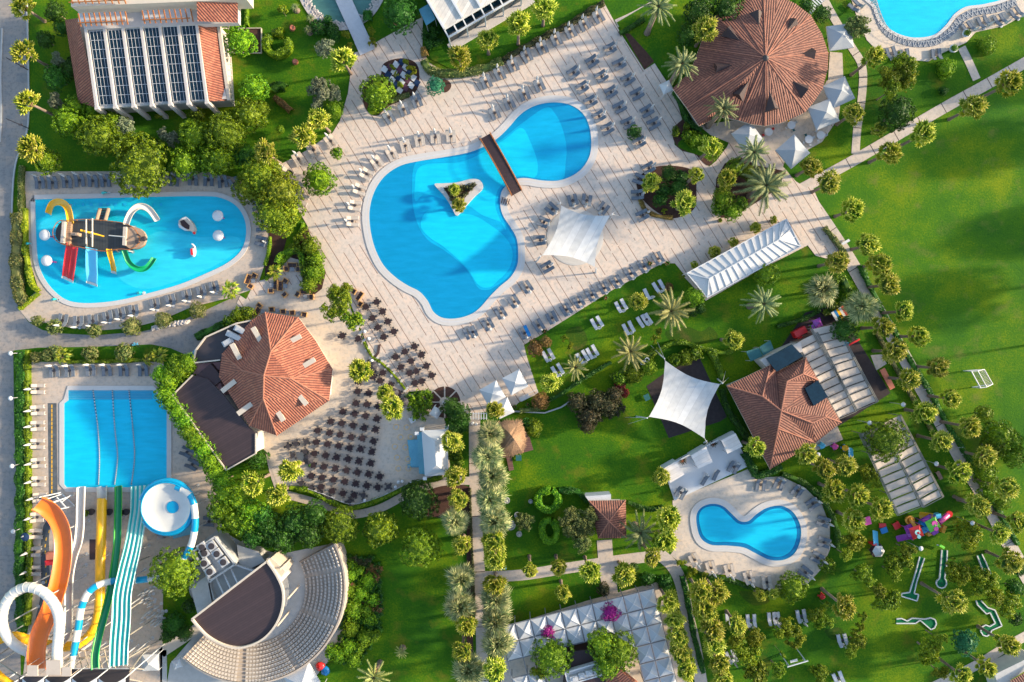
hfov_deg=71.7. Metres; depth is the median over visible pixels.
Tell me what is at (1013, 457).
tree
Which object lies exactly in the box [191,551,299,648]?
stage building
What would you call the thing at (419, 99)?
sun lounger
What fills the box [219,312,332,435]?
restaurant building
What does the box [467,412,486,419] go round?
white trellis
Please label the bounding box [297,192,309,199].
sun lounger
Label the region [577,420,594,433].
tree
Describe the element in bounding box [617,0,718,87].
lawn strip
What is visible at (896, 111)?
tree
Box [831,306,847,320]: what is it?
bouncy stripes
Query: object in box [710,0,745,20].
tree
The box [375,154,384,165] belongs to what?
sun lounger
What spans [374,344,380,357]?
curved steps
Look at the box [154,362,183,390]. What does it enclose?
tree
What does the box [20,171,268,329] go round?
kids pool deck
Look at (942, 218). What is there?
sports field
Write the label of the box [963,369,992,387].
football goal
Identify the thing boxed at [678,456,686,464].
potted plant
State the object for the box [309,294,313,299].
wicker armchair
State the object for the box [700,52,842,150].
stone terrace
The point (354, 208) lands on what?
sun lounger
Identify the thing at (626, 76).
sun lounger
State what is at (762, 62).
round restaurant
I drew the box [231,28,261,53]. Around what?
flower bed frame
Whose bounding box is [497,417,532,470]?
thatched hut
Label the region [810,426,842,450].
timber floor
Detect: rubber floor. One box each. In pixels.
[647,355,726,437]
[782,306,889,425]
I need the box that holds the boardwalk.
[335,0,374,54]
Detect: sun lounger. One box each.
[26,565,40,568]
[27,553,40,556]
[27,572,40,575]
[28,528,42,532]
[29,518,43,522]
[29,535,42,538]
[30,390,44,393]
[30,405,43,408]
[30,421,44,423]
[30,427,44,430]
[30,439,43,441]
[30,445,44,448]
[30,457,44,461]
[30,512,40,515]
[30,546,41,550]
[31,384,44,386]
[31,411,45,414]
[31,464,45,467]
[31,476,45,479]
[31,483,45,485]
[32,492,46,496]
[32,499,40,502]
[33,176,39,188]
[39,176,46,188]
[46,176,51,188]
[48,367,52,376]
[52,176,58,188]
[54,365,59,376]
[58,313,62,323]
[60,175,66,187]
[62,314,68,325]
[64,367,68,376]
[67,175,72,187]
[70,365,74,376]
[72,316,77,325]
[73,174,78,186]
[78,316,83,327]
[79,174,85,186]
[85,366,89,375]
[86,174,91,186]
[87,314,91,324]
[91,364,95,375]
[93,175,98,187]
[94,314,97,325]
[98,174,104,186]
[101,312,106,323]
[101,366,105,375]
[105,174,111,186]
[106,364,112,375]
[108,310,113,321]
[114,308,119,317]
[118,366,122,375]
[121,307,126,318]
[124,364,129,375]
[128,305,132,316]
[134,304,138,315]
[137,366,141,375]
[143,364,148,375]
[149,299,154,310]
[155,297,159,309]
[164,295,170,306]
[168,174,172,185]
[170,293,176,304]
[174,174,179,186]
[178,451,191,457]
[181,291,185,302]
[182,446,193,452]
[184,464,196,471]
[187,173,191,185]
[187,289,191,300]
[187,458,199,465]
[194,173,198,185]
[195,286,200,298]
[201,285,206,296]
[203,173,206,185]
[203,522,213,526]
[208,282,212,293]
[209,173,213,185]
[214,280,219,291]
[216,175,221,187]
[222,174,228,186]
[227,178,234,189]
[254,241,264,246]
[256,228,266,231]
[256,235,266,239]
[282,167,294,174]
[291,154,299,166]
[297,152,305,163]
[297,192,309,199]
[306,146,314,157]
[314,144,320,154]
[323,137,332,148]
[328,133,338,144]
[346,216,358,219]
[346,222,358,226]
[347,206,359,211]
[349,200,361,204]
[352,189,364,195]
[354,182,366,189]
[359,172,370,181]
[362,167,374,175]
[370,158,379,170]
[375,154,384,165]
[382,113,390,125]
[385,149,392,161]
[387,110,396,121]
[391,146,398,158]
[397,104,404,116]
[399,140,404,152]
[403,102,410,114]
[406,139,411,151]
[410,96,416,108]
[414,134,418,146]
[416,93,422,106]
[420,133,424,145]
[430,130,433,143]
[436,131,440,143]
[445,130,449,142]
[452,129,455,141]
[462,329,469,339]
[467,327,473,337]
[470,325,478,336]
[479,76,486,89]
[481,320,488,331]
[486,74,492,86]
[486,317,494,327]
[488,108,495,120]
[493,68,500,80]
[494,105,501,117]
[494,308,501,319]
[499,66,506,78]
[499,305,507,316]
[503,98,509,110]
[507,60,513,72]
[507,297,515,308]
[508,95,515,108]
[512,294,520,304]
[513,57,519,70]
[517,328,524,339]
[518,89,524,101]
[520,51,528,64]
[520,283,528,293]
[523,325,530,336]
[524,86,530,99]
[525,280,533,290]
[526,47,532,60]
[531,321,539,332]
[533,80,539,92]
[533,235,544,238]
[534,241,545,245]
[536,42,542,55]
[536,221,547,227]
[536,318,544,328]
[538,77,545,89]
[539,215,550,221]
[540,260,550,268]
[542,40,548,52]
[542,351,548,361]
[543,265,554,273]
[544,206,554,215]
[545,313,552,324]
[547,348,554,358]
[548,201,558,210]
[550,34,556,46]
[550,366,558,377]
[551,310,558,321]
[556,31,562,44]
[556,363,564,373]
[559,305,567,316]
[564,26,571,39]
[564,302,572,312]
[566,64,577,73]
[567,195,572,206]
[569,71,580,80]
[570,24,577,36]
[572,297,579,308]
[573,193,578,204]
[575,80,586,88]
[577,86,589,94]
[577,294,585,305]
[578,19,585,32]
[581,349,589,360]
[582,193,585,204]
[583,94,594,102]
[584,16,591,29]
[584,54,596,62]
[584,291,592,301]
[585,348,593,358]
[586,100,597,108]
[588,59,599,68]
[588,195,592,206]
[590,287,598,298]
[590,318,597,329]
[591,109,602,117]
[591,344,598,355]
[592,12,599,24]
[593,69,605,77]
[594,115,606,122]
[595,315,603,326]
[596,201,604,210]
[597,8,605,21]
[597,74,608,83]
[597,283,604,294]
[600,121,611,129]
[601,205,609,215]
[602,280,610,290]
[603,41,614,49]
[603,127,614,135]
[604,84,615,93]
[605,47,617,55]
[606,90,617,99]
[610,277,618,288]
[611,57,623,65]
[612,100,623,108]
[614,63,626,70]
[614,301,621,312]
[615,106,626,113]
[615,274,623,284]
[620,72,631,80]
[620,116,631,123]
[620,298,627,309]
[622,323,629,334]
[623,121,635,129]
[623,269,631,280]
[624,77,635,86]
[627,320,635,331]
[629,86,641,94]
[629,266,637,276]
[631,189,642,193]
[631,196,643,199]
[632,92,644,100]
[632,135,643,143]
[632,178,642,184]
[634,141,646,149]
[634,172,644,178]
[635,208,647,215]
[636,262,644,272]
[636,316,644,327]
[638,214,649,222]
[639,103,651,112]
[640,314,648,325]
[641,160,652,169]
[642,109,654,118]
[642,259,650,269]
[643,288,650,299]
[644,167,655,174]
[644,313,652,322]
[646,116,658,124]
[649,122,660,130]
[651,254,659,265]
[652,282,660,292]
[656,251,665,261]
[658,279,665,289]
[673,486,681,496]
[679,490,687,499]
[687,555,695,567]
[693,552,701,564]
[700,476,709,485]
[704,562,710,574]
[710,560,717,573]
[712,470,719,480]
[723,564,729,577]
[726,461,734,471]
[730,563,735,576]
[730,649,738,662]
[732,464,741,474]
[742,572,749,584]
[745,614,750,627]
[749,570,755,583]
[752,614,756,626]
[754,479,760,490]
[761,480,766,490]
[761,576,765,588]
[767,575,772,588]
[767,612,771,625]
[772,477,780,488]
[772,611,777,624]
[776,611,781,624]
[778,480,786,490]
[789,484,799,494]
[795,489,804,498]
[795,610,801,623]
[797,569,808,578]
[801,564,813,574]
[801,609,807,622]
[804,497,816,505]
[808,503,820,511]
[809,556,822,564]
[812,550,824,558]
[816,521,828,527]
[816,542,829,548]
[817,515,830,521]
[817,536,831,542]
[831,673,837,681]
[836,634,842,647]
[837,670,845,681]
[842,633,847,644]
[847,3,859,11]
[852,0,862,6]
[885,48,892,58]
[890,45,896,54]
[930,49,936,59]
[936,48,942,58]
[965,21,975,29]
[975,17,985,27]
[981,14,989,24]
[991,15,1002,25]
[998,13,1007,21]
[1008,10,1019,19]
[1013,6,1023,15]
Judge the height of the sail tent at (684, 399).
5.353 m
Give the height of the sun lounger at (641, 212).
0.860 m
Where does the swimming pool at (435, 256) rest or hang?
on the pool deck at (465, 369)
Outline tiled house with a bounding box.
[726,342,841,469]
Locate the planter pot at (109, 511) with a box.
[107,509,112,514]
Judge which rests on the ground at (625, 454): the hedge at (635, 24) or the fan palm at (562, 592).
the fan palm at (562, 592)
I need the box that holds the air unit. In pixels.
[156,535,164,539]
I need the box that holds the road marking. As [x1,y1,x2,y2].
[45,405,51,582]
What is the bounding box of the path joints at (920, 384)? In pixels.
[825,227,1011,546]
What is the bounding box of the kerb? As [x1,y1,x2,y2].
[0,5,29,283]
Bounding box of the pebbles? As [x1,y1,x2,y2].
[304,0,378,27]
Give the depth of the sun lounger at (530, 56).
114.52 m
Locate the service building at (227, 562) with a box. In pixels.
[191,531,268,613]
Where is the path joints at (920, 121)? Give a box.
[821,66,1010,176]
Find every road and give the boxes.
[0,0,240,681]
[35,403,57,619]
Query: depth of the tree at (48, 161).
111.39 m
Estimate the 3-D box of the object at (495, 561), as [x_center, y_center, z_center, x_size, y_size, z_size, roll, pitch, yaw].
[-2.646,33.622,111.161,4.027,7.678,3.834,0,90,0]
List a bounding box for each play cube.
[864,516,871,524]
[878,523,885,527]
[879,527,887,533]
[891,521,900,529]
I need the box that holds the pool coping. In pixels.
[870,0,1016,46]
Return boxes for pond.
[300,0,382,29]
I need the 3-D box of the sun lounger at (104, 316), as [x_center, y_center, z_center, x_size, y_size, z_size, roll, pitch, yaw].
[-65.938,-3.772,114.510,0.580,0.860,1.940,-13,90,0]
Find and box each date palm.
[291,4,299,13]
[302,25,312,35]
[306,14,314,24]
[356,659,392,681]
[395,644,408,658]
[561,352,588,380]
[611,331,648,370]
[620,510,656,550]
[639,0,675,35]
[647,287,694,335]
[661,46,698,86]
[705,92,738,128]
[733,162,791,215]
[736,135,770,171]
[740,284,781,323]
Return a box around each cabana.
[660,459,683,482]
[687,444,712,468]
[717,432,742,453]
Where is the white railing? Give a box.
[519,389,537,401]
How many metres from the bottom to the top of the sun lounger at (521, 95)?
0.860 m
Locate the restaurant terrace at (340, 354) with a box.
[220,284,449,505]
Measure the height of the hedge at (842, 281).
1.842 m
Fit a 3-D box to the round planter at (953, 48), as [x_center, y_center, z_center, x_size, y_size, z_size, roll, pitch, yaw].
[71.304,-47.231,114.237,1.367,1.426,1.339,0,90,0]
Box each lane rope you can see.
[92,389,99,484]
[112,389,117,484]
[128,389,134,484]
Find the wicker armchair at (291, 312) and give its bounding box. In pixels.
[289,310,295,314]
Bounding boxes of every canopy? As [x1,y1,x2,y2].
[142,647,165,670]
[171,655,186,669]
[430,405,442,418]
[480,379,505,403]
[498,396,513,418]
[499,583,676,681]
[502,369,527,394]
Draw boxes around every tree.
[32,146,62,175]
[35,30,55,49]
[43,0,67,22]
[43,64,71,92]
[47,92,63,108]
[50,51,65,65]
[51,105,87,137]
[52,20,66,37]
[59,61,73,81]
[62,94,86,118]
[73,115,121,157]
[80,102,105,119]
[100,111,119,134]
[108,130,180,198]
[112,128,134,150]
[113,115,135,133]
[114,342,134,360]
[119,316,141,335]
[147,545,200,600]
[150,364,168,381]
[153,382,178,403]
[154,312,172,328]
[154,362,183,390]
[156,126,180,147]
[159,390,178,411]
[160,610,185,636]
[165,402,188,421]
[166,353,195,381]
[169,146,201,180]
[173,409,193,429]
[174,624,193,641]
[176,420,198,442]
[177,118,212,154]
[177,352,197,371]
[184,429,208,450]
[188,300,205,318]
[193,439,215,461]
[196,145,219,177]
[199,450,221,472]
[202,462,227,485]
[203,109,246,152]
[203,141,237,178]
[206,495,231,522]
[207,477,241,508]
[212,471,234,490]
[215,504,247,536]
[222,484,257,514]
[223,25,257,56]
[229,305,245,322]
[230,171,267,205]
[232,96,268,134]
[232,144,254,166]
[233,510,259,539]
[237,73,271,103]
[239,495,265,521]
[240,528,263,549]
[241,156,282,199]
[245,449,269,469]
[248,504,274,530]
[251,512,284,547]
[252,100,270,118]
[252,192,295,233]
[253,154,281,173]
[257,169,304,210]
[265,521,297,554]
[269,217,295,238]
[273,197,306,224]
[276,502,308,541]
[277,4,288,13]
[295,520,325,548]
[299,276,317,293]
[299,498,331,527]
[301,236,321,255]
[302,161,337,196]
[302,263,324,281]
[306,76,330,101]
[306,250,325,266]
[311,96,322,108]
[314,38,335,58]
[319,283,351,322]
[321,504,359,543]
[326,84,341,100]
[326,100,344,119]
[330,282,353,296]
[331,645,349,663]
[337,306,364,330]
[340,636,357,656]
[342,618,363,637]
[344,596,365,622]
[344,652,361,667]
[347,580,356,600]
[348,567,358,582]
[352,582,368,602]
[356,626,374,648]
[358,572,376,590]
[359,74,396,112]
[362,511,399,549]
[382,0,418,35]
[398,480,440,520]
[398,526,442,567]
[425,75,445,95]
[439,397,459,415]
[444,399,471,426]
[445,419,463,434]
[453,417,470,431]
[514,513,534,531]
[525,418,542,437]
[529,634,574,680]
[529,666,546,679]
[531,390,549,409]
[557,506,576,526]
[562,508,594,541]
[567,392,587,413]
[573,536,591,553]
[575,404,601,430]
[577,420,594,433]
[581,506,598,530]
[585,626,618,661]
[586,388,610,414]
[592,651,625,680]
[598,630,638,671]
[599,394,618,416]
[600,601,621,621]
[606,386,623,404]
[624,363,643,383]
[639,359,657,375]
[661,165,678,182]
[668,178,688,195]
[675,22,696,46]
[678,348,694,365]
[681,0,715,25]
[684,287,704,307]
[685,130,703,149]
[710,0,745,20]
[712,186,734,209]
[722,201,742,222]
[725,157,743,176]
[726,635,762,667]
[728,629,745,647]
[738,163,755,180]
[742,658,769,681]
[745,626,765,646]
[750,263,780,286]
[770,660,785,678]
[772,626,784,638]
[775,570,809,605]
[778,616,802,638]
[792,632,806,649]
[806,608,823,622]
[807,664,830,681]
[812,4,831,23]
[814,610,834,629]
[829,315,859,343]
[837,547,852,561]
[840,532,866,551]
[844,15,871,38]
[844,645,856,658]
[847,629,867,651]
[849,563,876,587]
[860,464,879,484]
[861,418,910,462]
[866,477,883,489]
[870,583,886,598]
[870,589,901,610]
[876,63,919,92]
[876,79,901,100]
[878,94,916,132]
[882,565,903,582]
[883,547,913,573]
[891,51,919,71]
[895,542,916,558]
[916,637,943,665]
[925,629,948,647]
[931,665,948,679]
[935,57,956,80]
[944,557,970,582]
[948,516,983,553]
[950,628,979,657]
[955,571,970,586]
[965,565,990,582]
[968,571,1001,598]
[970,460,998,487]
[973,404,993,423]
[975,480,1000,503]
[976,35,997,55]
[979,434,1005,458]
[982,419,1016,452]
[982,589,1003,608]
[992,496,1011,510]
[994,589,1022,619]
[1000,447,1023,468]
[1001,428,1023,452]
[1004,578,1023,596]
[1012,557,1023,576]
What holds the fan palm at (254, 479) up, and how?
on the ground at (625, 454)
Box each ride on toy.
[817,442,825,448]
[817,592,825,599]
[830,443,838,449]
[840,444,848,450]
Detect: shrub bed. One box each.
[288,226,324,283]
[333,553,383,666]
[349,555,371,566]
[362,599,382,613]
[363,564,382,582]
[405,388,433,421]
[421,21,444,51]
[444,182,475,201]
[585,389,625,425]
[822,301,847,319]
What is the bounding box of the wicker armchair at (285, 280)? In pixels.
[282,277,288,283]
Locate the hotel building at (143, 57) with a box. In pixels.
[65,0,253,120]
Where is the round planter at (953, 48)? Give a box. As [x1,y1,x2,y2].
[949,44,958,51]
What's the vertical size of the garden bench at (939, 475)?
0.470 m
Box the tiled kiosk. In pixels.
[585,491,626,538]
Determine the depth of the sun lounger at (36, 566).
114.52 m
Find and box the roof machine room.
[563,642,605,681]
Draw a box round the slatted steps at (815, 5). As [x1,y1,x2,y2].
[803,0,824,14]
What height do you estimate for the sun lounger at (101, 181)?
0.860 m
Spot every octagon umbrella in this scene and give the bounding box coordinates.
[303,454,313,464]
[369,362,376,370]
[390,388,398,395]
[400,397,408,406]
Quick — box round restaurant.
[673,0,828,125]
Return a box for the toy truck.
[45,551,53,565]
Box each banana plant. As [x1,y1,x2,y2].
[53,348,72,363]
[142,352,153,365]
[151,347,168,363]
[221,279,240,299]
[266,264,282,280]
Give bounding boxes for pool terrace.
[673,469,829,588]
[852,0,1023,60]
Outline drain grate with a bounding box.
[89,539,95,559]
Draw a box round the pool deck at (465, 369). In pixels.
[237,5,851,412]
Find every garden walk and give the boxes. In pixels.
[159,625,200,655]
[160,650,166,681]
[283,477,469,517]
[469,412,488,681]
[485,551,662,580]
[597,540,617,595]
[659,551,706,681]
[670,550,691,567]
[933,632,1023,681]
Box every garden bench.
[879,368,894,389]
[935,471,942,479]
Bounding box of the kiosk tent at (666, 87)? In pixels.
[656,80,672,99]
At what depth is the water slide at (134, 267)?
113.45 m
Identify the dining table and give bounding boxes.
[315,427,320,433]
[335,443,341,448]
[338,420,344,425]
[341,478,347,484]
[345,456,350,461]
[346,445,352,450]
[350,492,356,497]
[376,473,382,479]
[379,308,385,314]
[765,128,772,135]
[787,121,794,128]
[805,135,812,142]
[817,131,824,138]
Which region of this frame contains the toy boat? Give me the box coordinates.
[178,217,196,233]
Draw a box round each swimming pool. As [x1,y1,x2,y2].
[30,191,250,307]
[59,386,171,491]
[362,95,597,325]
[690,497,806,566]
[865,0,1006,40]
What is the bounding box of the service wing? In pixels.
[193,320,250,394]
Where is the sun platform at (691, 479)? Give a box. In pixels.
[665,430,746,500]
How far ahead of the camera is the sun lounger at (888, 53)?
114.52 m
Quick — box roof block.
[172,375,263,470]
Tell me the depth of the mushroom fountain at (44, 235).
112.36 m
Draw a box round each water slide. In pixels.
[0,498,111,681]
[0,574,94,666]
[26,496,87,668]
[45,198,73,223]
[62,243,83,282]
[64,486,90,643]
[68,483,208,667]
[85,247,102,286]
[91,485,132,669]
[106,249,119,273]
[109,485,153,666]
[121,250,155,271]
[123,203,159,226]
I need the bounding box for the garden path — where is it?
[871,354,886,369]
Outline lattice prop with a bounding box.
[38,492,74,508]
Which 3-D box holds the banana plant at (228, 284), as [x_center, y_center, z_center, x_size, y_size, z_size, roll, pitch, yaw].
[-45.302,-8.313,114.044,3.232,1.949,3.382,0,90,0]
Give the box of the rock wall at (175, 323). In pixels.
[151,319,190,330]
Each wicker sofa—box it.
[243,274,251,283]
[252,306,261,316]
[273,280,278,289]
[277,281,282,290]
[287,262,297,266]
[300,289,309,293]
[355,291,364,301]
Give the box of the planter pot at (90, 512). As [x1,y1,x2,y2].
[85,509,94,516]
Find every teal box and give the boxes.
[516,455,520,460]
[643,393,650,400]
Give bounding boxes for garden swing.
[780,649,807,667]
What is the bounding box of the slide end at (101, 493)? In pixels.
[97,486,106,499]
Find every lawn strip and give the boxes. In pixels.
[31,348,170,361]
[59,290,250,333]
[428,0,605,68]
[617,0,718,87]
[678,133,711,158]
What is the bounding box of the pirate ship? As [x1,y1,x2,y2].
[52,208,146,251]
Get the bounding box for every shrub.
[30,315,44,326]
[30,352,42,363]
[39,348,52,361]
[45,318,63,334]
[47,344,63,361]
[80,345,99,362]
[85,324,101,338]
[159,629,174,642]
[181,597,195,613]
[188,106,205,121]
[222,315,236,326]
[240,306,256,319]
[275,125,284,133]
[309,19,328,36]
[322,15,332,24]
[324,642,339,660]
[325,22,338,36]
[327,32,340,43]
[330,147,342,159]
[341,30,349,38]
[346,42,352,49]
[347,558,356,570]
[352,642,365,656]
[354,565,364,574]
[360,604,371,615]
[362,612,377,625]
[365,593,379,606]
[367,26,375,35]
[367,102,384,114]
[368,36,376,46]
[369,629,380,641]
[397,81,403,87]
[401,482,411,494]
[405,65,415,69]
[409,68,416,75]
[448,448,462,461]
[449,457,464,467]
[521,417,532,431]
[527,338,542,356]
[539,335,551,347]
[540,625,554,637]
[567,341,573,350]
[596,581,609,596]
[613,371,627,385]
[614,382,625,391]
[620,387,629,397]
[626,124,641,140]
[630,562,638,571]
[639,571,655,585]
[650,334,661,343]
[652,192,667,206]
[655,182,672,197]
[655,327,661,334]
[656,574,672,590]
[665,281,672,291]
[668,353,681,366]
[671,130,679,136]
[672,125,679,131]
[674,169,687,184]
[676,560,686,565]
[680,129,694,141]
[683,122,689,129]
[685,304,697,316]
[686,571,692,578]
[687,346,703,360]
[687,566,697,575]
[695,303,706,314]
[710,201,726,217]
[732,195,748,213]
[747,170,763,185]
[775,646,786,658]
[784,639,797,648]
[799,0,813,11]
[817,556,836,574]
[819,601,830,610]
[855,622,864,632]
[856,463,868,471]
[857,611,867,622]
[938,86,948,95]
[1008,612,1022,625]
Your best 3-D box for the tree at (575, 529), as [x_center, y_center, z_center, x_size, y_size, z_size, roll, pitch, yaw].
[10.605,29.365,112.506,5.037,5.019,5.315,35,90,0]
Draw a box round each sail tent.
[527,195,620,282]
[628,342,726,447]
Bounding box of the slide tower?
[0,556,164,681]
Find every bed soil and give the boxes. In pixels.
[261,178,289,275]
[276,229,325,293]
[362,58,418,115]
[441,79,450,92]
[625,33,653,68]
[636,165,696,217]
[672,119,719,165]
[714,157,785,217]
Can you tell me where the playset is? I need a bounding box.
[807,318,822,330]
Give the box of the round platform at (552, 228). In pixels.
[547,209,603,265]
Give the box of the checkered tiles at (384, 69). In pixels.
[381,58,420,93]
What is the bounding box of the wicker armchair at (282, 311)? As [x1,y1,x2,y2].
[280,309,285,313]
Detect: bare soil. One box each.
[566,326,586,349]
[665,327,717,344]
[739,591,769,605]
[825,627,843,639]
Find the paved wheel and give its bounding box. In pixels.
[431,386,460,417]
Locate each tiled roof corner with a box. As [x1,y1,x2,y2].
[605,666,637,681]
[984,649,1023,681]
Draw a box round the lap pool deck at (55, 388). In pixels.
[23,362,221,681]
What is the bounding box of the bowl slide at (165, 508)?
[139,478,199,535]
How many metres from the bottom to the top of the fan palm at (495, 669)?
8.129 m
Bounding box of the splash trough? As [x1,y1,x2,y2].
[170,523,191,538]
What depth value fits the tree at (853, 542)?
111.26 m
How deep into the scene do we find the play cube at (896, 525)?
114.43 m
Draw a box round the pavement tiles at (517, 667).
[501,582,686,681]
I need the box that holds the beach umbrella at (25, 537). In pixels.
[21,533,31,540]
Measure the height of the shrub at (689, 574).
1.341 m
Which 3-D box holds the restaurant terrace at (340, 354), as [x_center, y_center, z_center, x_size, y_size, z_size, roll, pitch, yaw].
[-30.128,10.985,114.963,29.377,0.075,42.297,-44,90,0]
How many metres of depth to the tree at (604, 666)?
109.28 m
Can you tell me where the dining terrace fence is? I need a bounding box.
[309,476,430,503]
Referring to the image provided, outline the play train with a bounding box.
[790,326,807,338]
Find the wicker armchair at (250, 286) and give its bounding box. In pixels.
[246,283,253,289]
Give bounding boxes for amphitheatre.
[183,539,349,681]
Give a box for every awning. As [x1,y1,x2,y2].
[419,4,436,29]
[741,348,762,360]
[754,340,773,355]
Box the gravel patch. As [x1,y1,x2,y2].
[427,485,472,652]
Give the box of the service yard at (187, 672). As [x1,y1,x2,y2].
[167,529,346,681]
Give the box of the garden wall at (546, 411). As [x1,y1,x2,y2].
[514,402,567,413]
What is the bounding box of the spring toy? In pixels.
[190,244,195,256]
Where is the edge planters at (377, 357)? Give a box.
[355,325,408,391]
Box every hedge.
[8,212,28,305]
[12,350,28,631]
[17,165,25,226]
[17,291,40,310]
[20,207,40,292]
[22,350,33,625]
[66,357,156,363]
[194,315,246,340]
[244,9,249,26]
[261,33,294,59]
[263,222,304,280]
[263,236,271,265]
[269,81,288,93]
[271,27,284,38]
[272,95,293,113]
[274,247,306,273]
[289,475,442,510]
[363,9,372,22]
[363,342,405,389]
[390,92,409,103]
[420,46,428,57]
[420,57,503,78]
[468,488,475,616]
[502,0,604,62]
[520,406,540,413]
[533,485,562,513]
[538,516,560,544]
[546,360,611,402]
[559,486,588,503]
[609,347,658,381]
[618,16,645,35]
[627,500,663,511]
[638,199,672,219]
[658,339,733,354]
[671,91,702,131]
[679,574,705,673]
[699,571,774,594]
[706,349,724,379]
[718,388,749,441]
[740,451,782,479]
[776,308,820,328]
[780,471,840,549]
[821,226,849,258]
[831,273,853,306]
[856,264,1019,545]
[875,330,937,437]
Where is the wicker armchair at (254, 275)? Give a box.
[251,272,257,278]
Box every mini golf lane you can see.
[896,617,936,629]
[901,557,924,600]
[935,550,947,588]
[975,600,1002,636]
[976,554,989,570]
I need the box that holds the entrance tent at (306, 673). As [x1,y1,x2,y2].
[284,663,326,681]
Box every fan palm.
[8,38,48,67]
[9,0,46,22]
[12,89,53,116]
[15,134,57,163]
[240,470,269,496]
[253,138,281,163]
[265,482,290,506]
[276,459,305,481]
[287,122,317,149]
[306,107,332,132]
[329,46,357,74]
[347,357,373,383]
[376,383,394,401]
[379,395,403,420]
[439,506,470,535]
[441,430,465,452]
[442,588,478,622]
[444,465,467,487]
[444,561,476,592]
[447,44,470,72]
[447,487,469,510]
[449,183,459,196]
[451,197,466,212]
[451,533,471,555]
[451,650,487,681]
[452,635,471,661]
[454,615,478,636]
[469,444,505,472]
[474,417,504,447]
[474,485,509,515]
[475,462,509,492]
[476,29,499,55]
[478,506,512,537]
[478,576,513,613]
[479,604,513,637]
[479,630,516,659]
[480,530,506,553]
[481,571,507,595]
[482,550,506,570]
[482,655,507,681]
[485,401,505,418]
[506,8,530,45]
[521,554,537,577]
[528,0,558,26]
[540,372,562,392]
[549,554,566,576]
[554,579,572,602]
[577,555,602,584]
[611,560,635,587]
[628,292,648,310]
[641,172,661,192]
[642,542,660,567]
[651,528,677,552]
[652,466,670,485]
[655,505,680,536]
[656,586,680,614]
[662,606,686,629]
[665,626,689,649]
[669,188,696,217]
[669,644,693,664]
[676,657,697,681]
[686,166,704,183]
[686,577,712,607]
[690,261,697,268]
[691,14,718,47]
[691,599,717,623]
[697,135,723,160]
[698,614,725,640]
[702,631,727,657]
[705,577,730,605]
[708,245,720,257]
[708,653,730,674]
[711,664,733,681]
[717,168,736,192]
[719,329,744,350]
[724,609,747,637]
[728,237,738,246]
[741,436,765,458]
[749,222,761,233]
[752,588,766,601]
[766,587,780,599]
[769,215,776,223]
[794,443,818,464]
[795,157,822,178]
[802,271,838,308]
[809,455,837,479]
[810,168,841,194]
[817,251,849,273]
[817,478,846,503]
[820,587,856,620]
[826,453,857,477]
[833,197,865,222]
[835,102,864,126]
[835,507,866,534]
[841,289,881,323]
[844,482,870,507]
[849,45,887,76]
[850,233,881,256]
[860,316,895,337]
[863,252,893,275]
[866,496,893,521]
[867,140,904,164]
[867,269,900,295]
[870,122,887,137]
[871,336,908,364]
[880,300,913,323]
[888,368,921,391]
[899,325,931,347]
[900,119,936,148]
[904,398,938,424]
[916,356,951,377]
[916,428,954,451]
[919,581,969,615]
[926,388,962,408]
[934,459,973,483]
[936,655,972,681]
[939,413,982,438]
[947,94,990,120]
[952,492,988,515]
[956,496,991,519]
[964,444,997,468]
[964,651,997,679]
[972,477,1020,500]
[974,521,1012,545]
[976,624,1022,656]
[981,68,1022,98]
[984,546,1023,575]
[991,511,1023,534]
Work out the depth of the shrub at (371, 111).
114.89 m
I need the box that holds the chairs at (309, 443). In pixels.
[283,313,405,505]
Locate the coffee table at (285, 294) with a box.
[281,291,288,297]
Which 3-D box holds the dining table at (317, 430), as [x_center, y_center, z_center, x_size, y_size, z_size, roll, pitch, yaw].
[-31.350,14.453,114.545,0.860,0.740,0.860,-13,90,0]
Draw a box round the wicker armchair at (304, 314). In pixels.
[301,311,307,316]
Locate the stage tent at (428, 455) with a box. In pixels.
[407,425,448,479]
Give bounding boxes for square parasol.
[731,123,761,150]
[775,134,809,168]
[808,99,838,129]
[823,76,854,107]
[826,24,853,50]
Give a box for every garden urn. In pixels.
[289,25,295,30]
[292,59,297,64]
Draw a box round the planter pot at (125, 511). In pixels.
[122,509,129,515]
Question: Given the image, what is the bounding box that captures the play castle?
[896,511,952,541]
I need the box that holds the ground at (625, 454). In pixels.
[13,0,1023,681]
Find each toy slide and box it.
[848,448,853,457]
[868,530,878,545]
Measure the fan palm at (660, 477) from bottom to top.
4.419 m
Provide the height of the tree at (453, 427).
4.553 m
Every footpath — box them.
[615,2,651,26]
[800,57,1023,188]
[821,0,866,153]
[958,46,979,80]
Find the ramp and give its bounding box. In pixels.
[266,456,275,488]
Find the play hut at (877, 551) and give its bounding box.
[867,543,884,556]
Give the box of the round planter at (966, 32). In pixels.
[962,29,970,36]
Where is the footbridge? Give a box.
[480,132,521,195]
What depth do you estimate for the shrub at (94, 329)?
113.51 m
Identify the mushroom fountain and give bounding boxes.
[39,230,54,240]
[41,255,56,265]
[212,210,223,220]
[213,230,224,240]
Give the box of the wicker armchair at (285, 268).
[283,266,288,271]
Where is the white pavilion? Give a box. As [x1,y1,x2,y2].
[424,0,534,47]
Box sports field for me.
[814,70,1023,555]
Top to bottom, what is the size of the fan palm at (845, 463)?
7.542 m
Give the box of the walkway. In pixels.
[819,202,1023,582]
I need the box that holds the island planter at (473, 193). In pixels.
[435,179,482,215]
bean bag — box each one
[316,662,324,670]
[321,666,329,675]
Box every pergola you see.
[682,219,800,297]
[790,324,878,418]
[852,413,943,515]

